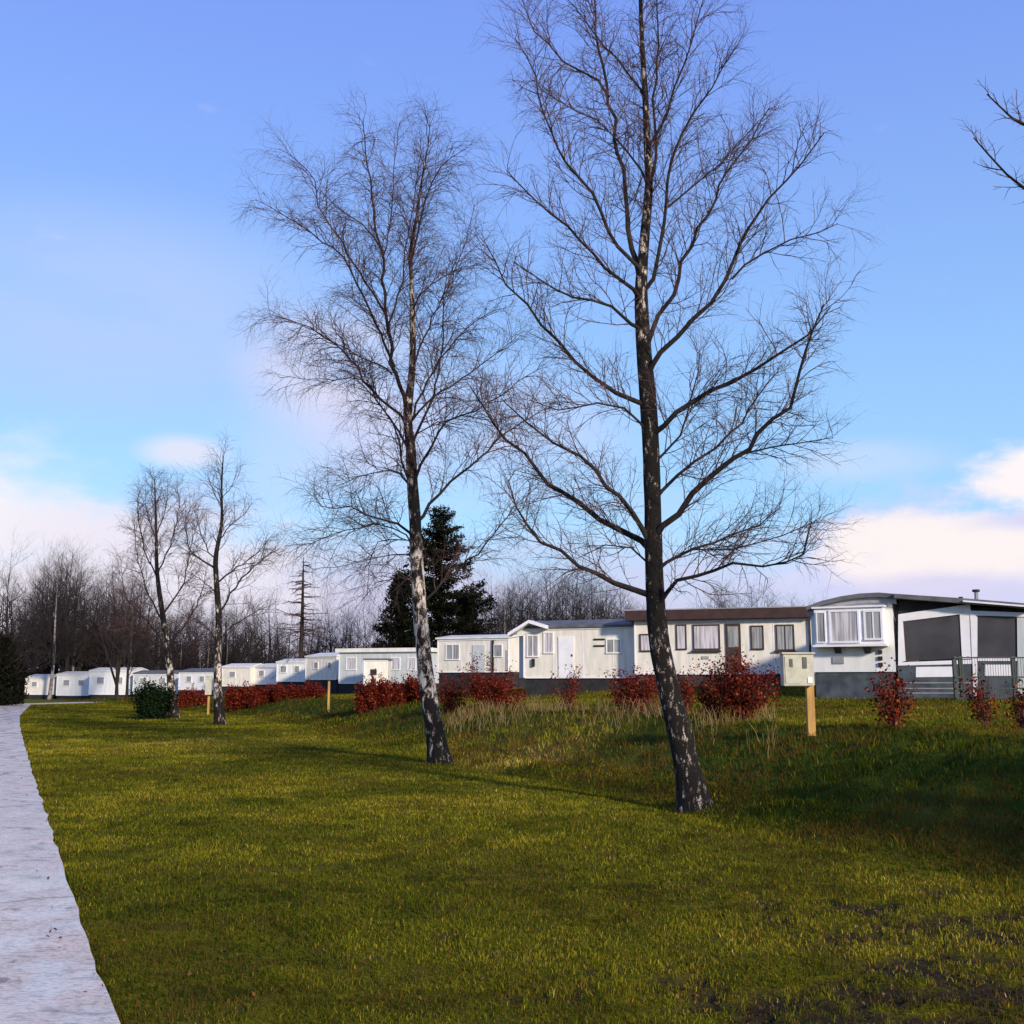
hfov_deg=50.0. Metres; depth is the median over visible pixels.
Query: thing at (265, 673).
mobile home
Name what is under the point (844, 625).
window
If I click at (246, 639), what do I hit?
bare tree
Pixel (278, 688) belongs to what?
beech bush
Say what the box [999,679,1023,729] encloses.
beech bush
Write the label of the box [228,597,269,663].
bare tree
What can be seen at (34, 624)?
bare tree
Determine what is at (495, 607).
bare tree
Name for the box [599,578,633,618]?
bare tree
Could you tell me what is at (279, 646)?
bare tree
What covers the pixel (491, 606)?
bare tree
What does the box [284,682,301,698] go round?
beech bush
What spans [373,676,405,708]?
beech bush
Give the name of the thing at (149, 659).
bare tree
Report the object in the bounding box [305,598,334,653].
bare tree
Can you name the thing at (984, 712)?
beech bush
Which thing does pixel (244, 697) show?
beech bush
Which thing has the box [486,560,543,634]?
bare tree
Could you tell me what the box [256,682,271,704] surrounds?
beech bush
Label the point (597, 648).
mobile home
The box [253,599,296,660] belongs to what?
bare tree
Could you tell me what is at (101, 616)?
bare tree
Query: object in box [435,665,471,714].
beech bush
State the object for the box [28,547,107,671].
bare tree
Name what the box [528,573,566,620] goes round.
bare tree
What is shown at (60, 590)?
bare tree
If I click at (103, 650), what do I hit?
bare tree
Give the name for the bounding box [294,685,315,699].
beech bush
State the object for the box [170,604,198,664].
bare tree
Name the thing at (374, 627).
bare tree
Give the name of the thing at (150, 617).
bare tree
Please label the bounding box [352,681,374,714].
beech bush
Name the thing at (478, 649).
door
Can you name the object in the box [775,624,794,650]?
window
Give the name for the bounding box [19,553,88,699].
bare tree
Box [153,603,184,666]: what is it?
bare tree
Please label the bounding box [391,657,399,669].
window
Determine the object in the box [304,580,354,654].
bare tree
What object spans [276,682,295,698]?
beech bush
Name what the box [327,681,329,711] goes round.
marker post
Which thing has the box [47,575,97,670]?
bare tree
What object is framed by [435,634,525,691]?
mobile home
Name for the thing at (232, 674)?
window
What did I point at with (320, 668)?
mobile home
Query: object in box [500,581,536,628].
bare tree
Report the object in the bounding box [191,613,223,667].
bare tree
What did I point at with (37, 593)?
bare tree
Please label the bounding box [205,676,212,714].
power cabinet
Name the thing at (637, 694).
beech bush
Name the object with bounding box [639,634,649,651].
window
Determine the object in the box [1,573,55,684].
bare tree
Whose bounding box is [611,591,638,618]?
bare tree
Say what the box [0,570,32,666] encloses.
bare tree
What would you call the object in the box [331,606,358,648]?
bare tree
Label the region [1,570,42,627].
bare tree
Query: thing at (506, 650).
window
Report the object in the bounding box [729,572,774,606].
bare tree
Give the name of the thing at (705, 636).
window
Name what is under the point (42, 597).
bare tree
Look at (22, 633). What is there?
bare tree
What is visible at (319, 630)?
bare tree
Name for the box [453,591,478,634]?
conifer tree
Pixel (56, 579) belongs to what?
bare tree
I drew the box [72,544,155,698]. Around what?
bare tree
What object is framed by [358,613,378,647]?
bare tree
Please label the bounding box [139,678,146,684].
window
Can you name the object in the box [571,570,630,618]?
bare tree
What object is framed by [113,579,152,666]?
bare tree
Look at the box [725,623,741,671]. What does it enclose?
door
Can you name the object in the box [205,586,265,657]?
bare tree
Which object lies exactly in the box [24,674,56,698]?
mobile home
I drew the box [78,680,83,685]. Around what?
window
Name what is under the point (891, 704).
beech bush
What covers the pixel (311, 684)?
beech bush
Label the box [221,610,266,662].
bare tree
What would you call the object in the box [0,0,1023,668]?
sky
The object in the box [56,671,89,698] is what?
mobile home
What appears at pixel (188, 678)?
window
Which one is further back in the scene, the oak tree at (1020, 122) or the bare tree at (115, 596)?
the bare tree at (115, 596)
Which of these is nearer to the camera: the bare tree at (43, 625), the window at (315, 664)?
the window at (315, 664)
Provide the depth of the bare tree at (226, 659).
133.18 m
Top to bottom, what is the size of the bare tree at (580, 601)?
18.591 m
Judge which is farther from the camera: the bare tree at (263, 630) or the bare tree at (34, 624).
the bare tree at (263, 630)
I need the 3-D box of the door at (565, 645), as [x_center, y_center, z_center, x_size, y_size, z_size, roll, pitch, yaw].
[2.452,6.581,49.823,0.739,1.850,0.073,-3,-10,21]
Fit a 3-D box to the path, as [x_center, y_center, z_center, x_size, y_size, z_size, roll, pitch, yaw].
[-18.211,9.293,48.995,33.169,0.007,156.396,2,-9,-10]
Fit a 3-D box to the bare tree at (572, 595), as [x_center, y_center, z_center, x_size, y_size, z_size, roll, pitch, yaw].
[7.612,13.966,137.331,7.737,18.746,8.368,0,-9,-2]
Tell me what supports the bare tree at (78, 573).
on the ground at (981, 781)
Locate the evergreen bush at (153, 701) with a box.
[126,676,180,719]
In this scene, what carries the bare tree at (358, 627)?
on the ground at (981, 781)
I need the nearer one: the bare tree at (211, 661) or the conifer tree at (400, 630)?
the conifer tree at (400, 630)
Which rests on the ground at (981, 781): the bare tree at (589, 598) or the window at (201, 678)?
the bare tree at (589, 598)
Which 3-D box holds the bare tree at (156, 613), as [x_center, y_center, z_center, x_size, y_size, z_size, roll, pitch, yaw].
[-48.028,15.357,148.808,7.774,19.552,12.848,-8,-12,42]
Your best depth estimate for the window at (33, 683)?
120.18 m
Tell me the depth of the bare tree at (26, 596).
151.82 m
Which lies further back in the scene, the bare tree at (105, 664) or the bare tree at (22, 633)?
the bare tree at (105, 664)
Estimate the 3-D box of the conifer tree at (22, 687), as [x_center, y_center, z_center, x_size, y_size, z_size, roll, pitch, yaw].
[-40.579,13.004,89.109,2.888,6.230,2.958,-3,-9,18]
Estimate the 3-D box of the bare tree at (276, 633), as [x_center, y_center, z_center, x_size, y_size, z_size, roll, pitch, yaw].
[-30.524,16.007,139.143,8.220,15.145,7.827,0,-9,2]
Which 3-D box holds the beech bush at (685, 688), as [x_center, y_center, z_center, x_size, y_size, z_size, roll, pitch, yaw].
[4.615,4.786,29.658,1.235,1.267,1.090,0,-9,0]
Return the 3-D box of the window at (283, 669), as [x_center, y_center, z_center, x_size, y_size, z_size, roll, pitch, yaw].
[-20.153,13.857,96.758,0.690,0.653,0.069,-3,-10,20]
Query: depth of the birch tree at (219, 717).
46.25 m
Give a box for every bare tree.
[0,532,59,652]
[0,555,46,671]
[0,561,41,704]
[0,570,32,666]
[0,579,38,660]
[1,560,51,673]
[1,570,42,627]
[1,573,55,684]
[2,575,56,673]
[4,578,40,667]
[5,586,68,686]
[6,533,64,656]
[14,549,74,674]
[14,553,93,673]
[16,534,104,617]
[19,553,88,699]
[19,562,70,673]
[21,566,84,665]
[25,534,107,671]
[25,537,98,672]
[25,538,89,656]
[25,568,67,667]
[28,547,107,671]
[30,545,98,672]
[35,558,87,629]
[36,573,105,670]
[47,562,106,670]
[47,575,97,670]
[50,532,103,625]
[52,560,118,670]
[54,541,109,628]
[54,569,130,667]
[54,585,111,631]
[56,566,111,668]
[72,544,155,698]
[73,579,134,667]
[81,585,131,667]
[82,566,109,669]
[83,561,134,661]
[85,569,124,667]
[88,568,141,666]
[91,575,146,662]
[92,581,141,667]
[95,550,161,667]
[99,571,155,698]
[107,584,169,666]
[107,591,150,666]
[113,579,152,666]
[120,583,155,666]
[122,555,208,656]
[130,587,183,669]
[132,611,159,669]
[134,577,175,665]
[137,598,168,665]
[146,616,170,668]
[150,593,191,669]
[152,604,206,644]
[153,590,207,660]
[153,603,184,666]
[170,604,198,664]
[171,601,206,664]
[171,622,194,668]
[174,608,203,668]
[177,595,214,668]
[183,589,252,662]
[187,595,224,663]
[187,609,237,666]
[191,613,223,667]
[198,594,252,663]
[202,614,234,666]
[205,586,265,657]
[212,608,243,667]
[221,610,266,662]
[223,611,251,662]
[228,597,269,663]
[228,604,267,661]
[235,584,291,662]
[238,592,266,662]
[239,602,276,662]
[242,592,281,662]
[242,621,288,663]
[244,602,272,660]
[251,585,298,659]
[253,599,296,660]
[258,614,282,659]
[262,620,298,663]
[268,603,305,660]
[268,621,288,659]
[276,625,295,658]
[280,613,309,659]
[288,623,313,658]
[291,609,320,654]
[291,609,324,657]
[292,595,344,655]
[295,599,339,653]
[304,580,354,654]
[304,618,328,654]
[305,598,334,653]
[310,610,342,651]
[313,614,341,652]
[316,610,356,652]
[324,610,355,651]
[330,598,367,647]
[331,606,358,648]
[338,616,362,647]
[340,602,371,647]
[342,606,373,647]
[346,593,375,647]
[347,599,378,647]
[350,606,381,647]
[352,586,392,644]
[355,602,390,647]
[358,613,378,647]
[367,595,389,647]
[474,563,528,634]
[477,577,519,632]
[478,570,521,634]
[479,603,505,634]
[482,561,542,634]
[482,573,520,633]
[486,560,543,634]
[487,583,516,633]
[488,567,529,630]
[488,577,542,627]
[495,569,538,633]
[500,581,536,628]
[502,589,554,629]
[504,577,552,630]
[516,551,574,625]
[524,550,596,620]
[525,570,561,619]
[527,558,575,620]
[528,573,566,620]
[529,570,570,620]
[538,575,565,619]
[538,582,582,619]
[544,550,612,619]
[550,562,594,619]
[551,566,586,619]
[553,574,599,619]
[553,575,601,619]
[553,585,591,619]
[561,587,591,619]
[567,574,606,619]
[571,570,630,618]
[571,574,607,619]
[572,582,621,618]
[574,570,644,619]
[585,576,622,618]
[588,574,624,619]
[589,597,634,618]
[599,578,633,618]
[604,575,638,617]
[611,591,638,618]
[687,579,731,607]
[699,575,750,607]
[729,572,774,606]
[745,588,765,606]
[752,589,788,606]
[758,581,777,606]
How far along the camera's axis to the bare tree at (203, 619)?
170.95 m
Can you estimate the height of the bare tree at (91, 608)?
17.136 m
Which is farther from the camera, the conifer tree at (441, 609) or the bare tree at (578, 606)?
the bare tree at (578, 606)
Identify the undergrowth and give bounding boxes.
[23,649,305,693]
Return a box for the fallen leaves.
[21,727,1023,1023]
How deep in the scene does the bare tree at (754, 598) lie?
144.28 m
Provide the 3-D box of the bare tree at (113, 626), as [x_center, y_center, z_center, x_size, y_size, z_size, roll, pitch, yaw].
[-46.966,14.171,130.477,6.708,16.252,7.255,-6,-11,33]
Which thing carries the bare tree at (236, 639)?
on the ground at (981, 781)
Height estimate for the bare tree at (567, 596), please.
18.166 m
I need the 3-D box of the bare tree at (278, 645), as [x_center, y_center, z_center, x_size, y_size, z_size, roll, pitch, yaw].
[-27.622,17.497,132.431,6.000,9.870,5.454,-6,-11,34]
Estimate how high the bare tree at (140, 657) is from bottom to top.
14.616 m
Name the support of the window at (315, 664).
in the mobile home at (320, 668)
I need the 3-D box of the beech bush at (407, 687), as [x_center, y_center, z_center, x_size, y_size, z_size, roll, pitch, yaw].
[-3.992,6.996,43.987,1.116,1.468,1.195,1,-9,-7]
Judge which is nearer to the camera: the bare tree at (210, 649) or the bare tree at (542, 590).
the bare tree at (210, 649)
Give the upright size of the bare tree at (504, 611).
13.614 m
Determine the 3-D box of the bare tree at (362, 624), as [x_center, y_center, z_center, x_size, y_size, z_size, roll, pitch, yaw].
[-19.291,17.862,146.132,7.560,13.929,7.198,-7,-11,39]
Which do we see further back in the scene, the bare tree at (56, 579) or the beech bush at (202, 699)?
the bare tree at (56, 579)
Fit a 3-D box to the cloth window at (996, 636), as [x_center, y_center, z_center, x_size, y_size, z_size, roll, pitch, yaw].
[14.835,3.808,33.610,1.171,1.270,0.020,-4,-10,24]
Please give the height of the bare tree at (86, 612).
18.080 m
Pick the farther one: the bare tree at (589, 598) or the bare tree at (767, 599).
the bare tree at (767, 599)
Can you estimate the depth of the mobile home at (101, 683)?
114.25 m
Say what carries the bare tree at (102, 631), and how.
on the ground at (981, 781)
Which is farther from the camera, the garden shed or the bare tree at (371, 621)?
the bare tree at (371, 621)
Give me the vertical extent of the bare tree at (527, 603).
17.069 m
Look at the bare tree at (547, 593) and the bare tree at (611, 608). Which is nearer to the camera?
the bare tree at (611, 608)
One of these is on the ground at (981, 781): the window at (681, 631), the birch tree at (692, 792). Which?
the birch tree at (692, 792)
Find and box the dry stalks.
[441,692,782,749]
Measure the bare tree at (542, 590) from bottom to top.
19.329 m
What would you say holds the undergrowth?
on the ground at (981, 781)
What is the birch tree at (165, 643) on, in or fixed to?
on the ground at (981, 781)
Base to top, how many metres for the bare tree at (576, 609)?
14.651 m
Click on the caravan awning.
(936, 635)
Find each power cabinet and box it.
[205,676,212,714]
[778,652,815,735]
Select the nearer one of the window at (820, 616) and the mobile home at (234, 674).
the window at (820, 616)
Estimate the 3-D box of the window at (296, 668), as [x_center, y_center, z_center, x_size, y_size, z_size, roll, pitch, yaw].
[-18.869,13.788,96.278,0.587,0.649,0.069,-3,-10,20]
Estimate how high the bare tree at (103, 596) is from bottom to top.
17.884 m
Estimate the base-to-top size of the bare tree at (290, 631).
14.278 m
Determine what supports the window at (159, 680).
in the mobile home at (154, 675)
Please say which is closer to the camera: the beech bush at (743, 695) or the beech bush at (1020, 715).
the beech bush at (1020, 715)
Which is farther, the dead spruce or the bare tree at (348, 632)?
the bare tree at (348, 632)
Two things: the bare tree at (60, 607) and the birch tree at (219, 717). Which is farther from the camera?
the bare tree at (60, 607)
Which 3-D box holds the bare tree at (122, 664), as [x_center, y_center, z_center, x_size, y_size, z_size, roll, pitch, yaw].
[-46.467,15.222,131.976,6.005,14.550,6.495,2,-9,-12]
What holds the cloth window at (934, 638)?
in the caravan awning
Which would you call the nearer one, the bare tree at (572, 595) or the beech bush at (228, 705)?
the beech bush at (228, 705)
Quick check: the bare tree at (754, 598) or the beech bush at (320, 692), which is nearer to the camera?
the beech bush at (320, 692)
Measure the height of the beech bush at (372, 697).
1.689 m
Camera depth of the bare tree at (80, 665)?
127.13 m
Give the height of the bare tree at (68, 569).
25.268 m
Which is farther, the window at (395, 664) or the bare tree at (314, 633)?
the bare tree at (314, 633)
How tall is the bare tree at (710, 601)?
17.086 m
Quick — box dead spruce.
[270,558,328,678]
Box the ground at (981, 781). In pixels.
[21,687,1023,1023]
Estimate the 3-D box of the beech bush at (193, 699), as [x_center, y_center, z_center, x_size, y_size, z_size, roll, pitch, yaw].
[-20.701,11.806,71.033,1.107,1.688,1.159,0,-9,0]
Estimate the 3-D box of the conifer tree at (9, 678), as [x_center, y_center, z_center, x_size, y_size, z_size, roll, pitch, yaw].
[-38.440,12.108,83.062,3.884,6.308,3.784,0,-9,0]
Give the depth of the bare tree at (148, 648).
139.83 m
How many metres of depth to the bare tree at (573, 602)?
132.61 m
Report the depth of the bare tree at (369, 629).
125.72 m
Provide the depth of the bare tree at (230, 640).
134.31 m
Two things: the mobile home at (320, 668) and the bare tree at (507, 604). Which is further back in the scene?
the bare tree at (507, 604)
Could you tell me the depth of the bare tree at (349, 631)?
142.29 m
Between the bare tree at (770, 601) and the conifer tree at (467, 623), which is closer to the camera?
the conifer tree at (467, 623)
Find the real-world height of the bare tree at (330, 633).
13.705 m
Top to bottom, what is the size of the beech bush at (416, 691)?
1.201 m
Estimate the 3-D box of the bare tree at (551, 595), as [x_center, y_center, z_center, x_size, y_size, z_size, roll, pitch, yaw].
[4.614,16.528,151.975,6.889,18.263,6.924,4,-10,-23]
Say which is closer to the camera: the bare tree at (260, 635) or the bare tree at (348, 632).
the bare tree at (348, 632)
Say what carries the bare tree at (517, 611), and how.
on the ground at (981, 781)
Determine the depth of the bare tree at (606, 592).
127.92 m
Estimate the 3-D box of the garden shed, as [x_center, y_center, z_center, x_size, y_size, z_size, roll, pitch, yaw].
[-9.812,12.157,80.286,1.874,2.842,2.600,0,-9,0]
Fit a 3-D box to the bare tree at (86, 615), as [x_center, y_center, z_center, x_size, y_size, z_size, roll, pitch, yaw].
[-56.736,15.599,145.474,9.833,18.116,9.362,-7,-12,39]
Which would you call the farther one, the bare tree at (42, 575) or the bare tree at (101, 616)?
the bare tree at (42, 575)
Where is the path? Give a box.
[0,702,119,1023]
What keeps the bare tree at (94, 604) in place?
on the ground at (981, 781)
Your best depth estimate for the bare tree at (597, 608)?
118.53 m
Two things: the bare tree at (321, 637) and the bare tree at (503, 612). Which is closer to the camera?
the bare tree at (503, 612)
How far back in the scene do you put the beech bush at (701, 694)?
24.54 m
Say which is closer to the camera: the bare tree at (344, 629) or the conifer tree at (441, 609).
the conifer tree at (441, 609)
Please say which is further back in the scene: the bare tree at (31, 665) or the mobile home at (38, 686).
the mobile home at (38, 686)
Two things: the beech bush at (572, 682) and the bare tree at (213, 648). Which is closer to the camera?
the beech bush at (572, 682)
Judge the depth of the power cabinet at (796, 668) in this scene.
18.60 m
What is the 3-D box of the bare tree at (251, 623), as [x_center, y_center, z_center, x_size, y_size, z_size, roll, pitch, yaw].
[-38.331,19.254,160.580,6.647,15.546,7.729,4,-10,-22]
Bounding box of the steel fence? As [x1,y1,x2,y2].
[951,656,1023,700]
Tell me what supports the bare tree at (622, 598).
on the ground at (981, 781)
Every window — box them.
[31,681,37,686]
[63,680,69,685]
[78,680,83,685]
[96,677,104,683]
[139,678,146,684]
[158,678,165,684]
[186,676,191,681]
[199,676,204,681]
[228,671,235,677]
[258,670,264,676]
[280,666,286,672]
[294,666,299,672]
[313,662,318,668]
[346,657,356,669]
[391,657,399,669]
[407,657,415,669]
[445,644,459,659]
[493,644,502,656]
[506,650,507,669]
[526,635,538,656]
[543,632,553,653]
[606,638,621,653]
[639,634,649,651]
[676,624,686,649]
[692,624,720,649]
[750,625,763,649]
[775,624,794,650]
[816,612,826,642]
[828,609,859,642]
[863,610,882,639]
[903,615,961,660]
[977,616,1016,656]
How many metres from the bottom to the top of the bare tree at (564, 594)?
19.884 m
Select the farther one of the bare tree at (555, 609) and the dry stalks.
the bare tree at (555, 609)
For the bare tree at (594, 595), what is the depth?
145.68 m
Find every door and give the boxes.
[472,645,484,671]
[558,636,573,677]
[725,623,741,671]
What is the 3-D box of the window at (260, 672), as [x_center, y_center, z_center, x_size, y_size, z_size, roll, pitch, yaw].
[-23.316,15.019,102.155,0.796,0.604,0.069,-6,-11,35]
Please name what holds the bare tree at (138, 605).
on the ground at (981, 781)
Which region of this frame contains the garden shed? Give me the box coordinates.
[363,658,392,687]
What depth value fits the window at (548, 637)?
50.22 m
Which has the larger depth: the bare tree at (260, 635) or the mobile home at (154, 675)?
the bare tree at (260, 635)
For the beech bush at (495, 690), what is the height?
1.740 m
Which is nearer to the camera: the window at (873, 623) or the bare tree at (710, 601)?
the window at (873, 623)
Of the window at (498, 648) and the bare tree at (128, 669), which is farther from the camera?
the bare tree at (128, 669)
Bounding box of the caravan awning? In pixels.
[894,589,1023,698]
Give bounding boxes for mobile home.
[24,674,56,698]
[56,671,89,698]
[88,667,146,698]
[132,670,179,697]
[178,668,221,696]
[221,663,261,696]
[254,663,276,691]
[276,658,305,689]
[304,652,339,693]
[335,648,438,693]
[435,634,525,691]
[508,619,636,696]
[624,606,815,688]
[806,592,918,699]
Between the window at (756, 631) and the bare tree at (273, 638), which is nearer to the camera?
the window at (756, 631)
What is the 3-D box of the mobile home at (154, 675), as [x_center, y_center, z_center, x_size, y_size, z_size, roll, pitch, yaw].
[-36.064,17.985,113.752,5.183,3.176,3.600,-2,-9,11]
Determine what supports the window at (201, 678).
in the mobile home at (190, 676)
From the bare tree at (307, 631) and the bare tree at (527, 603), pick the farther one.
the bare tree at (307, 631)
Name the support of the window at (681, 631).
in the mobile home at (765, 636)
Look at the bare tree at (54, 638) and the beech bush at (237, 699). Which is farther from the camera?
the bare tree at (54, 638)
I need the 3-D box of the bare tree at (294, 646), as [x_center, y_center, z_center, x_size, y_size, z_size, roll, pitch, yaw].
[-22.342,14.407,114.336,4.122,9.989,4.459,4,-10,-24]
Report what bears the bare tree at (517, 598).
on the ground at (981, 781)
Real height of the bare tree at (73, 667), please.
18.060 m
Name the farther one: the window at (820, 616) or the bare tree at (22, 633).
the bare tree at (22, 633)
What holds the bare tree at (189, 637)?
on the ground at (981, 781)
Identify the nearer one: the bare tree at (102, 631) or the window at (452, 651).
the window at (452, 651)
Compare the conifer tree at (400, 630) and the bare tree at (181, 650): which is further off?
the bare tree at (181, 650)
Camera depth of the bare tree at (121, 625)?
135.09 m
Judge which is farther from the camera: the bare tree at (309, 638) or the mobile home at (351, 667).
the bare tree at (309, 638)
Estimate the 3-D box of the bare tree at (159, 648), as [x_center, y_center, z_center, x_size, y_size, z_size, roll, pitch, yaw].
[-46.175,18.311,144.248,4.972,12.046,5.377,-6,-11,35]
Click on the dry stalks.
(529, 707)
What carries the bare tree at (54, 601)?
on the ground at (981, 781)
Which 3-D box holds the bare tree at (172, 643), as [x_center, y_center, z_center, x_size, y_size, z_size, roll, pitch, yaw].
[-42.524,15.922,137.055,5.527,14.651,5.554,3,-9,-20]
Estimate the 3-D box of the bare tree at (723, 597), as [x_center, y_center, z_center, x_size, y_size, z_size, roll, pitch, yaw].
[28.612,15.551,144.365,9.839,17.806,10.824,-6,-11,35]
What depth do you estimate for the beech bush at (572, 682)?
31.55 m
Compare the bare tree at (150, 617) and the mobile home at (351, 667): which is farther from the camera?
the bare tree at (150, 617)
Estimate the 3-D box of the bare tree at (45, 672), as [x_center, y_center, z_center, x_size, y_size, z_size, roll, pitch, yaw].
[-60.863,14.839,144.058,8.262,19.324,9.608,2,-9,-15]
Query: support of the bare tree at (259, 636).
on the ground at (981, 781)
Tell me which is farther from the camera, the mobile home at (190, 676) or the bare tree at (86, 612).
the bare tree at (86, 612)
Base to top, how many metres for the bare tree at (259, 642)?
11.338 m
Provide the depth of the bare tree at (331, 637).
131.81 m
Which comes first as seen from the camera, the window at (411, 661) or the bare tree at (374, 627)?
the window at (411, 661)
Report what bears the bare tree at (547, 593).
on the ground at (981, 781)
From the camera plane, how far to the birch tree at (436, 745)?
23.96 m
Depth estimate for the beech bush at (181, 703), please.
70.88 m
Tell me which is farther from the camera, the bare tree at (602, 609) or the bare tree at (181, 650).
the bare tree at (181, 650)
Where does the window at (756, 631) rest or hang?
in the mobile home at (765, 636)
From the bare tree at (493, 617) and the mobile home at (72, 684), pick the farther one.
the bare tree at (493, 617)
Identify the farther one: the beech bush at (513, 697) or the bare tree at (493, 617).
the bare tree at (493, 617)
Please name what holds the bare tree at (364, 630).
on the ground at (981, 781)
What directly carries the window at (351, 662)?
in the mobile home at (351, 667)
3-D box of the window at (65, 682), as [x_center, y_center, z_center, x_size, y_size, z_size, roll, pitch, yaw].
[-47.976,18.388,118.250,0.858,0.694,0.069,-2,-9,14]
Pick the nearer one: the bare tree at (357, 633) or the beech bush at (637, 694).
the beech bush at (637, 694)
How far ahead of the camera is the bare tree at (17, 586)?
94.90 m
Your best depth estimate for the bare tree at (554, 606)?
120.09 m
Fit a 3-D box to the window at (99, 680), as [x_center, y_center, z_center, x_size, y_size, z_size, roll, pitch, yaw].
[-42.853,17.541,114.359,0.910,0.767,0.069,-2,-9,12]
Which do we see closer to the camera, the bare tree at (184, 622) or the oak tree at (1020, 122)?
the oak tree at (1020, 122)
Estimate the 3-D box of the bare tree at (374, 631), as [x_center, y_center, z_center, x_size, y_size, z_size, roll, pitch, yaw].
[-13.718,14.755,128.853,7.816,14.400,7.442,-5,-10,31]
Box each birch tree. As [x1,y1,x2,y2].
[91,460,228,717]
[153,432,304,724]
[220,67,584,765]
[434,0,890,812]
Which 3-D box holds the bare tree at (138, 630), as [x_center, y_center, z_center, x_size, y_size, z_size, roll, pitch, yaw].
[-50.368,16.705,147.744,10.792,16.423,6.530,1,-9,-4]
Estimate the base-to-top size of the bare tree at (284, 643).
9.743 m
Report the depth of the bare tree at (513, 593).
156.23 m
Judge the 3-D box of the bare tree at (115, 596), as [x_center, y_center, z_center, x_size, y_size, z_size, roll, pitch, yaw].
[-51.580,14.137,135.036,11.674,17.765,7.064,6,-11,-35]
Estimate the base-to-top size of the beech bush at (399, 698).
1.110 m
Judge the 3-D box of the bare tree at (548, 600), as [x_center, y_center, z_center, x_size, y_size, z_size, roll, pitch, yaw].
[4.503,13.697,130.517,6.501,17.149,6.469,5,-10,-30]
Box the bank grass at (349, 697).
[62,685,1023,910]
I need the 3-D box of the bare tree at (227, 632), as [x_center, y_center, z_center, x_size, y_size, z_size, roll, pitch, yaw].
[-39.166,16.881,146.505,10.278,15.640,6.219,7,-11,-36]
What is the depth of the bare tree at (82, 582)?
158.26 m
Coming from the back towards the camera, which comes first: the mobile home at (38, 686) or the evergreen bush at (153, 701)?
the mobile home at (38, 686)
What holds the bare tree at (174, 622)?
on the ground at (981, 781)
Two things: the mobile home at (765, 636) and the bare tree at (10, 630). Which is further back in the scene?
the bare tree at (10, 630)
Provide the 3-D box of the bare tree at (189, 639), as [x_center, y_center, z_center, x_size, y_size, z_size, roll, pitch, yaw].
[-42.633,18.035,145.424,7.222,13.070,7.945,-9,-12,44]
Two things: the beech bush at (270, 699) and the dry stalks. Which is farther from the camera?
the beech bush at (270, 699)
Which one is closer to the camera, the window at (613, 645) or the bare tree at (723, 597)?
the window at (613, 645)
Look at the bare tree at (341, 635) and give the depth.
118.32 m
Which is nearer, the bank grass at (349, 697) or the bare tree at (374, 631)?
the bank grass at (349, 697)
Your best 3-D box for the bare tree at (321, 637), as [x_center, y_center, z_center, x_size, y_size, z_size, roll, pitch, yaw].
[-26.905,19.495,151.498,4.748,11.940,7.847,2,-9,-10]
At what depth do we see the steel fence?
30.59 m
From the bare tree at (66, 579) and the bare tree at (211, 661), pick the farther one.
the bare tree at (66, 579)
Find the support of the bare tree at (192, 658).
on the ground at (981, 781)
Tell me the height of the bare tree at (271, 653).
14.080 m
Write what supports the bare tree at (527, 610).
on the ground at (981, 781)
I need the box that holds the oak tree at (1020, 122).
[948,76,1023,204]
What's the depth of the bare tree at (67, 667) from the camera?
120.80 m
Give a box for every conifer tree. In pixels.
[0,632,27,705]
[13,640,31,703]
[368,568,435,647]
[383,504,500,647]
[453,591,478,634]
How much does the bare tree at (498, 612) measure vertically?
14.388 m
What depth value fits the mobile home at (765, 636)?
46.76 m
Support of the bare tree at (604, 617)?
on the ground at (981, 781)
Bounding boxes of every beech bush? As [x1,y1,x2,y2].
[177,687,191,708]
[184,683,198,706]
[195,688,212,705]
[223,684,244,711]
[226,683,247,710]
[233,678,250,707]
[239,685,267,708]
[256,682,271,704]
[266,684,275,702]
[270,683,285,701]
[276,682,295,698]
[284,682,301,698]
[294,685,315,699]
[304,678,323,698]
[305,684,327,698]
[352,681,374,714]
[362,668,387,710]
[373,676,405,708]
[389,681,409,706]
[398,668,417,704]
[407,675,436,703]
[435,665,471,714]
[455,652,519,705]
[500,684,527,705]
[547,664,586,709]
[598,662,659,713]
[676,666,702,711]
[690,644,788,720]
[694,671,731,717]
[864,657,920,728]
[955,656,1003,726]
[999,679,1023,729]
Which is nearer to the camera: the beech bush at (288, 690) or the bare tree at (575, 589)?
the beech bush at (288, 690)
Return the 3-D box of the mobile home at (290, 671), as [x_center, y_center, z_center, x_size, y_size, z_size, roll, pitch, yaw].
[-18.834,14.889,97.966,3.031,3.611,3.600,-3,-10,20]
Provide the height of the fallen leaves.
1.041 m
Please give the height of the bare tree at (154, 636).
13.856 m
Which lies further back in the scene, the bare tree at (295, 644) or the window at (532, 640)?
the bare tree at (295, 644)
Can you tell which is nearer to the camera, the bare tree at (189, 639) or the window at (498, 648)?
the window at (498, 648)
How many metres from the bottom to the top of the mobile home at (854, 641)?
3.658 m
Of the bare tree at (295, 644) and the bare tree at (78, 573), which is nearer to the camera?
the bare tree at (295, 644)
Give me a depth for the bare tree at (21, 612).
145.44 m
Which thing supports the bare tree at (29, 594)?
on the ground at (981, 781)
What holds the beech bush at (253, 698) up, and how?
on the ground at (981, 781)
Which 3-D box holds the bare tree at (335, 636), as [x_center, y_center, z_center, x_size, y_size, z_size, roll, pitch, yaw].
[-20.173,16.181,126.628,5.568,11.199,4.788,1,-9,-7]

